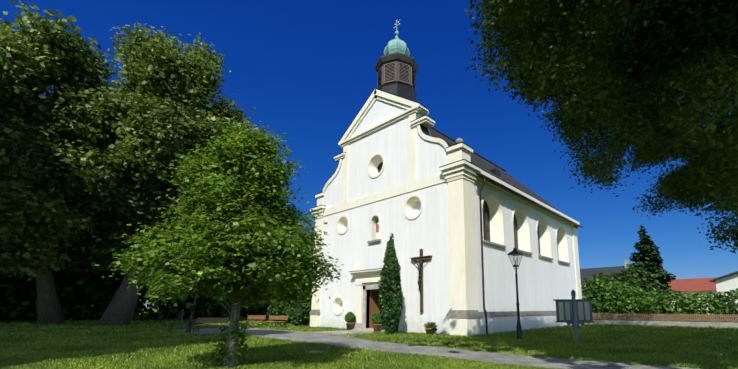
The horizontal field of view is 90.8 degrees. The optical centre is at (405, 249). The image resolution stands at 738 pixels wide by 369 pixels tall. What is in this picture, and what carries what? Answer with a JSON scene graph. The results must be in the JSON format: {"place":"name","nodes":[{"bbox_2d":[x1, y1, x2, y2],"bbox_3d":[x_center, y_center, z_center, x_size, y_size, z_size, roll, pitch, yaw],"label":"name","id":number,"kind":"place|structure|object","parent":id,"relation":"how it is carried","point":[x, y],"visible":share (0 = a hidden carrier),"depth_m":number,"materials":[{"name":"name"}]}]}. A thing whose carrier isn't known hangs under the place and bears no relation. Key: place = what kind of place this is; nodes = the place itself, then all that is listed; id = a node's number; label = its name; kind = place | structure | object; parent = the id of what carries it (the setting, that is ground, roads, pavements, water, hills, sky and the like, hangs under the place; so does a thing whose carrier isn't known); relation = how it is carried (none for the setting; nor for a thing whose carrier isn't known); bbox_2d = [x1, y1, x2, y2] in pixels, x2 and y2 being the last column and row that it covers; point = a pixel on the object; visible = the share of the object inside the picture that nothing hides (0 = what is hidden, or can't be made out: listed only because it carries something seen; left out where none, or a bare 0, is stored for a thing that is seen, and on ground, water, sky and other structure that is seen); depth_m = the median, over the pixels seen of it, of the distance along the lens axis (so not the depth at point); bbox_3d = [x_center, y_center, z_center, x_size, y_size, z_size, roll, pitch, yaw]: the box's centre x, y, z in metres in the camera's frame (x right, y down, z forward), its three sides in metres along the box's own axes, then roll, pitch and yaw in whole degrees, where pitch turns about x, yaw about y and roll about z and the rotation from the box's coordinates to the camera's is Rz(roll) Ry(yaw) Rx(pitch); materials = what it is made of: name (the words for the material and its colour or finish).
{"place":"outdoors","nodes":[
{"label":"outdoors","id":0,"kind":"place"},
{"bbox_2d":[0,0,737,308],"label":"sky","id":1,"kind":"structure","parent":0,"point":[306,68],"materials":[{"name":"blue"}]},
{"bbox_2d":[0,312,737,368],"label":"lawn","id":2,"kind":"structure","parent":0,"point":[202,327],"depth_m":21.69,"materials":[{"name":"green plant"}]},
{"bbox_2d":[4,212,153,319],"bbox_3d":[-31.521,-2.056,35.694,14.410,17.953,15.369,-8,-12,41],"label":"lime tree","id":3,"kind":"object","parent":2,"relation":"on","point":[90,267],"depth_m":32.48,"materials":[{"name":"green plant"}]},
{"bbox_2d":[0,0,170,324],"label":"lime tree","id":4,"kind":"object","parent":2,"relation":"on","point":[58,198],"depth_m":25.00,"materials":[{"name":"green plant"}]},
{"bbox_2d":[0,234,284,321],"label":"shrub leaves","id":5,"kind":"object","parent":2,"relation":"on","point":[80,282],"visible":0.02,"depth_m":31.71,"materials":[{"name":"green plant"}]},
{"bbox_2d":[0,229,308,322],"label":"tree line leaves","id":6,"kind":"object","parent":2,"relation":"on","point":[169,309],"visible":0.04,"depth_m":33.07,"materials":[{"name":"green plant"}]},
{"bbox_2d":[77,23,263,326],"bbox_3d":[-19.774,-6.330,31.190,14.090,25.824,13.794,-8,-12,41],"label":"lime tree","id":7,"kind":"object","parent":2,"relation":"on","point":[154,106],"depth_m":27.78,"materials":[{"name":"green plant"}]},
{"bbox_2d":[161,215,205,315],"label":"lime tree","id":8,"kind":"object","parent":2,"relation":"on","point":[172,225],"depth_m":40.23,"materials":[{"name":"green plant"}]},
{"bbox_2d":[185,295,196,332],"bbox_3d":[-12.345,2.601,21.401,0.560,4.660,0.560,0,-12,43],"label":"trunk","id":9,"kind":"object","parent":2,"relation":"on","point":[189,326],"visible":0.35,"depth_m":21.10,"materials":[{"name":"black wood"}]},
{"bbox_2d":[173,329,221,334],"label":"path","id":10,"kind":"structure","parent":2,"relation":"on","point":[202,331],"depth_m":22.49,"materials":[{"name":"grey asphalt"}]},
{"bbox_2d":[192,317,228,332],"bbox_3d":[-11.501,4.470,21.274,1.850,0.920,0.827,0,-9,-3],"label":"bench","id":11,"kind":"object","parent":10,"relation":"on","point":[223,320],"visible":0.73,"depth_m":21.54,"materials":[{"name":"brown wood"}]},
{"bbox_2d":[95,120,347,367],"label":"young tree","id":12,"kind":"object","parent":2,"relation":"on","point":[196,254],"depth_m":8.52,"materials":[{"name":"green plant"}]},
{"bbox_2d":[210,316,251,365],"bbox_3d":[-4.369,2.310,9.032,1.032,1.283,0.786,-8,-12,41],"label":"shrub","id":13,"kind":"object","parent":2,"relation":"on","point":[224,348],"depth_m":8.94,"materials":[{"name":"green plant"}]},
{"bbox_2d":[243,315,265,325],"bbox_3d":[-11.823,5.590,28.155,1.850,0.920,0.827,-4,-10,23],"label":"bench","id":14,"kind":"object","parent":2,"relation":"on","point":[260,317],"visible":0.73,"depth_m":28.27,"materials":[{"name":"brown wood"}]},
{"bbox_2d":[264,315,288,326],"bbox_3d":[-9.797,5.446,27.276,1.850,0.920,0.827,-4,-10,23],"label":"bench","id":15,"kind":"object","parent":2,"relation":"on","point":[271,317],"visible":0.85,"depth_m":27.44,"materials":[{"name":"brown wood"}]},
{"bbox_2d":[305,350,325,353],"bbox_3d":[-2.968,3.397,11.978,0.700,0.020,0.500,-8,-12,41],"label":"drain cover","id":16,"kind":"object","parent":2,"relation":"on","point":[315,351],"visible":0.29,"depth_m":12.01,"materials":[{"name":"grey metal"}]},
{"bbox_2d":[315,330,381,336],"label":"cobble forecourt path","id":17,"kind":"structure","parent":2,"relation":"on","point":[343,332],"depth_m":21.45,"materials":[{"name":"grey stone"}]},
{"bbox_2d":[346,323,353,329],"bbox_3d":[-3.768,5.203,24.448,0.572,0.460,0.572,-8,-12,41],"label":"pot","id":18,"kind":"object","parent":17,"relation":"on","point":[349,326],"visible":0.94,"depth_m":24.24,"materials":[{"name":"ceramic"}]},
{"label":"pot soil","id":19,"kind":"structure","parent":18,"relation":"in","visible":0},
{"bbox_2d":[345,312,355,322],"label":"potted box leaves","id":20,"kind":"object","parent":19,"relation":"on","point":[350,317],"visible":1,"depth_m":24.34,"materials":[{"name":"green plant"}]},
{"bbox_2d":[372,324,381,331],"bbox_3d":[-1.772,4.863,22.358,0.572,0.460,0.572,-8,-12,41],"label":"pot","id":21,"kind":"object","parent":17,"relation":"on","point":[376,327],"visible":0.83,"depth_m":22.16,"materials":[{"name":"ceramic"}]},
{"bbox_2d":[371,312,381,323],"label":"potted box leaves","id":22,"kind":"object","parent":21,"relation":"on","point":[375,318],"visible":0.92,"depth_m":22.23,"materials":[{"name":"green plant"}]},
{"bbox_2d":[353,284,384,331],"bbox_3d":[-2.129,3.819,23.819,3.560,2.990,1.350,-8,-12,41],"label":"door frame","id":23,"kind":"object","parent":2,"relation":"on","point":[360,326],"visible":0.44,"depth_m":24.32,"materials":[{"name":"grey stone"}]},
{"bbox_2d":[378,233,403,333],"bbox_3d":[-0.836,2.010,20.485,1.464,5.942,1.482,-8,-12,41],"label":"tall cypress","id":24,"kind":"object","parent":2,"relation":"on","point":[390,294],"depth_m":20.09,"materials":[{"name":"green plant"}]},
{"bbox_2d":[425,328,433,334],"bbox_3d":[1.310,4.519,19.900,0.540,0.350,0.526,-8,-12,41],"label":"planter bowl","id":25,"kind":"object","parent":2,"relation":"on","point":[428,331],"visible":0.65,"depth_m":19.71,"materials":[{"name":"brown ceramic"}]},
{"bbox_2d":[424,321,437,332],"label":"plant leaves","id":26,"kind":"object","parent":25,"relation":"in","point":[432,325],"visible":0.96,"depth_m":19.74,"materials":[{"name":"green plant"}]},
{"bbox_2d":[310,89,581,335],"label":"wall trim","id":27,"kind":"structure","parent":2,"relation":"on","point":[461,177],"depth_m":22.60,"materials":[{"name":"beige paint"}]},
{"bbox_2d":[369,289,377,327],"bbox_3d":[-1.827,3.966,24.133,1.560,2.560,0.150,-8,-12,41],"label":"door lining","id":28,"kind":"object","parent":27,"relation":"attached to","point":[371,306],"depth_m":24.55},
{"bbox_2d":[371,291,379,327],"bbox_3d":[-2.061,4.120,24.830,0.700,2.460,0.060,8,-12,-39],"label":"door leaf","id":29,"kind":"object","parent":28,"relation":"attached to","point":[375,308],"visible":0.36,"depth_m":24.83,"materials":[{"name":"brown wood"}]},
{"bbox_2d":[375,218,378,239],"bbox_3d":[-1.923,-1.420,24.902,0.720,1.720,0.366,-8,-12,41],"label":"niche statue","id":30,"kind":"object","parent":27,"relation":"on","point":[377,230],"visible":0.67,"depth_m":24.76,"materials":[{"name":"white stone"}]},
{"bbox_2d":[310,88,479,208],"bbox_3d":[-1.750,-7.807,26.135,15.030,7.685,1.800,-8,-12,41],"label":"gable coping","id":31,"kind":"object","parent":27,"relation":"on","point":[424,130],"visible":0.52,"depth_m":23.18,"materials":[{"name":"beige paint"}]},
{"bbox_2d":[374,52,418,101],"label":"bell tower","id":32,"kind":"structure","parent":27,"relation":"on","point":[401,89],"depth_m":26.82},
{"bbox_2d":[377,62,415,90],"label":"louvers","id":33,"kind":"object","parent":32,"relation":"attached to","point":[390,72],"visible":0.52,"depth_m":26.94,"materials":[{"name":"brown wood"}]},
{"bbox_2d":[384,31,409,55],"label":"dome","id":34,"kind":"structure","parent":32,"relation":"on","point":[396,44],"depth_m":27.82,"materials":[{"name":"teal metal"}]},
{"bbox_2d":[507,248,523,339],"bbox_3d":[5.194,1.996,16.883,0.560,4.360,0.560,-8,-12,41],"label":"lamp post","id":35,"kind":"object","parent":2,"relation":"on","point":[514,252],"visible":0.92,"depth_m":16.85,"materials":[{"name":"black metal"}]},
{"bbox_2d":[553,290,593,344],"bbox_3d":[6.747,2.707,14.496,1.480,2.190,0.335,-2,-10,14],"label":"notice board","id":36,"kind":"object","parent":2,"relation":"on","point":[574,314],"visible":0.98,"depth_m":14.46,"materials":[{"name":"metal"},{"name":"glass"}]},
{"bbox_2d":[583,265,660,320],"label":"tall hedge leaves","id":37,"kind":"object","parent":2,"relation":"on","point":[621,277],"visible":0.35,"depth_m":38.08,"materials":[{"name":"green plant"}]},
{"bbox_2d":[581,274,737,322],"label":"hedge leaves","id":38,"kind":"object","parent":2,"relation":"on","point":[644,302],"visible":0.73,"depth_m":32.78,"materials":[{"name":"green plant"}]},
{"bbox_2d":[584,320,737,327],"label":"fence wall base","id":39,"kind":"object","parent":2,"relation":"on","point":[682,323],"depth_m":28.45,"materials":[{"name":"grey concrete"}]},
{"bbox_2d":[592,313,737,321],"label":"fence pickets","id":40,"kind":"object","parent":39,"relation":"on","point":[628,315],"visible":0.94,"depth_m":28.59,"materials":[{"name":"brown wood"}]},
{"bbox_2d":[709,271,737,310],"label":"house","id":41,"kind":"structure","parent":2,"relation":"on","point":[726,283],"depth_m":44.91,"materials":[{"name":"white paint"}]},
{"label":"dirt path","id":42,"kind":"object","parent":2,"relation":"on","visible":0},
{"bbox_2d":[172,309,183,319],"bbox_3d":[-23.018,6.572,36.423,3.500,1.064,0.100,-8,-12,41],"label":"fence panel","id":43,"kind":"object","parent":42,"relation":"on","point":[179,314],"visible":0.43,"depth_m":35.75,"materials":[{"name":"wicker"}]},
{"bbox_2d":[320,99,449,334],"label":"church facade","id":44,"kind":"structure","parent":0,"point":[426,231],"depth_m":24.13,"materials":[{"name":"white paint"}]},
{"bbox_2d":[349,259,381,322],"bbox_3d":[-2.230,2.883,23.859,4.240,4.850,0.550,-8,-12,41],"label":"door surround","id":45,"kind":"object","parent":44,"relation":"attached to","point":[367,276],"visible":0.48,"depth_m":24.63,"materials":[{"name":"beige paint"}]},
{"bbox_2d":[411,249,431,311],"bbox_3d":[0.866,1.820,21.276,1.600,3.720,0.365,-8,-12,41],"label":"crucifix","id":46,"kind":"object","parent":44,"relation":"attached to","point":[421,258],"visible":1,"depth_m":21.24,"materials":[{"name":"brown wood"}]},
{"bbox_2d":[203,327,701,368],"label":"path","id":47,"kind":"structure","parent":0,"point":[354,343],"depth_m":11.81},
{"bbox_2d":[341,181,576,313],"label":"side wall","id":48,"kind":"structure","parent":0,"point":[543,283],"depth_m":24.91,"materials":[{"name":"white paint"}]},
{"bbox_2d":[309,138,569,317],"bbox_3d":[4.398,0.405,31.665,14.545,10.390,19.600,-8,-12,41],"label":"church stone","id":49,"kind":"object","parent":48,"relation":"attached to","point":[464,314],"visible":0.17,"depth_m":22.12,"materials":[{"name":"grey stone"}]},
{"bbox_2d":[378,161,558,259],"bbox_3d":[4.348,-0.285,29.978,10.705,10.570,15.410,-8,-12,41],"label":"window reveal","id":50,"kind":"object","parent":48,"relation":"in","point":[487,224],"visible":0.17,"depth_m":23.36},
{"bbox_2d":[483,207,557,246],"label":"church window bars","id":51,"kind":"object","parent":50,"relation":"attached to","point":[489,220],"visible":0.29,"depth_m":23.00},
{"bbox_2d":[479,178,487,333],"bbox_3d":[4.478,0.258,20.556,0.443,8.931,0.136,-8,-12,41],"label":"downspout","id":52,"kind":"object","parent":48,"relation":"attached to","point":[482,258],"visible":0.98,"depth_m":20.60,"materials":[{"name":"metal"}]},
{"bbox_2d":[428,128,564,214],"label":"roof","id":53,"kind":"structure","parent":48,"relation":"on","point":[485,165],"depth_m":31.39,"materials":[{"name":"grey tile"}]},
{"bbox_2d":[490,168,500,177],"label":"roof window","id":54,"kind":"structure","parent":53,"relation":"in","point":[495,171],"depth_m":27.85,"materials":[{"name":"grey glass"}]},
{"bbox_2d":[476,172,582,227],"bbox_3d":[10.409,-3.187,27.499,0.170,0.170,18.900,-8,-12,41],"label":"rain gutter","id":55,"kind":"object","parent":53,"relation":"attached to","point":[514,192],"visible":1,"depth_m":24.88,"materials":[{"name":"beige metal"}]},
{"bbox_2d":[430,127,505,171],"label":"roof","id":56,"kind":"structure","parent":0,"point":[438,131],"depth_m":35.78,"materials":[{"name":"grey tile"}]},
{"bbox_2d":[479,315,566,334],"bbox_3d":[9.578,5.240,26.138,0.335,0.930,17.100,-8,-12,41],"label":"wall base","id":57,"kind":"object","parent":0,"point":[503,324],"depth_m":22.97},
{"bbox_2d":[580,260,717,313],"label":"house roof","id":58,"kind":"structure","parent":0,"point":[704,285],"depth_m":61.49,"materials":[{"name":"red tile"}]},
{"label":"field","id":59,"kind":"structure","parent":0,"visible":0},
{"bbox_2d":[267,286,311,324],"bbox_3d":[-8.515,5.115,35.248,8.102,4.404,9.095,-8,-12,41],"label":"shrub","id":60,"kind":"object","parent":59,"relation":"on","point":[272,311],"depth_m":32.35,"materials":[{"name":"green plant"}]},
{"bbox_2d":[289,297,302,325],"bbox_3d":[-8.710,4.927,28.712,1.198,2.684,1.137,-8,-12,41],"label":"shrub","id":61,"kind":"object","parent":59,"relation":"on","point":[295,313],"depth_m":28.43,"materials":[{"name":"green plant"}]},
{"bbox_2d":[625,225,684,310],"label":"spruce","id":62,"kind":"object","parent":59,"relation":"on","point":[649,252],"depth_m":41.22,"materials":[{"name":"green plant"}]},
{"bbox_3d":[14.423,-7.695,2.528,4.738,19.231,13.964,-8,-12,41],"label":"overhanging tree trunk","id":63,"kind":"object","parent":59,"relation":"on","visible":0},
{"bbox_2d":[464,0,737,253],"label":"tree","id":64,"kind":"object","parent":63,"relation":"attached to","point":[628,73],"visible":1,"depth_m":10.48,"materials":[{"name":"green plant"}]}
]}

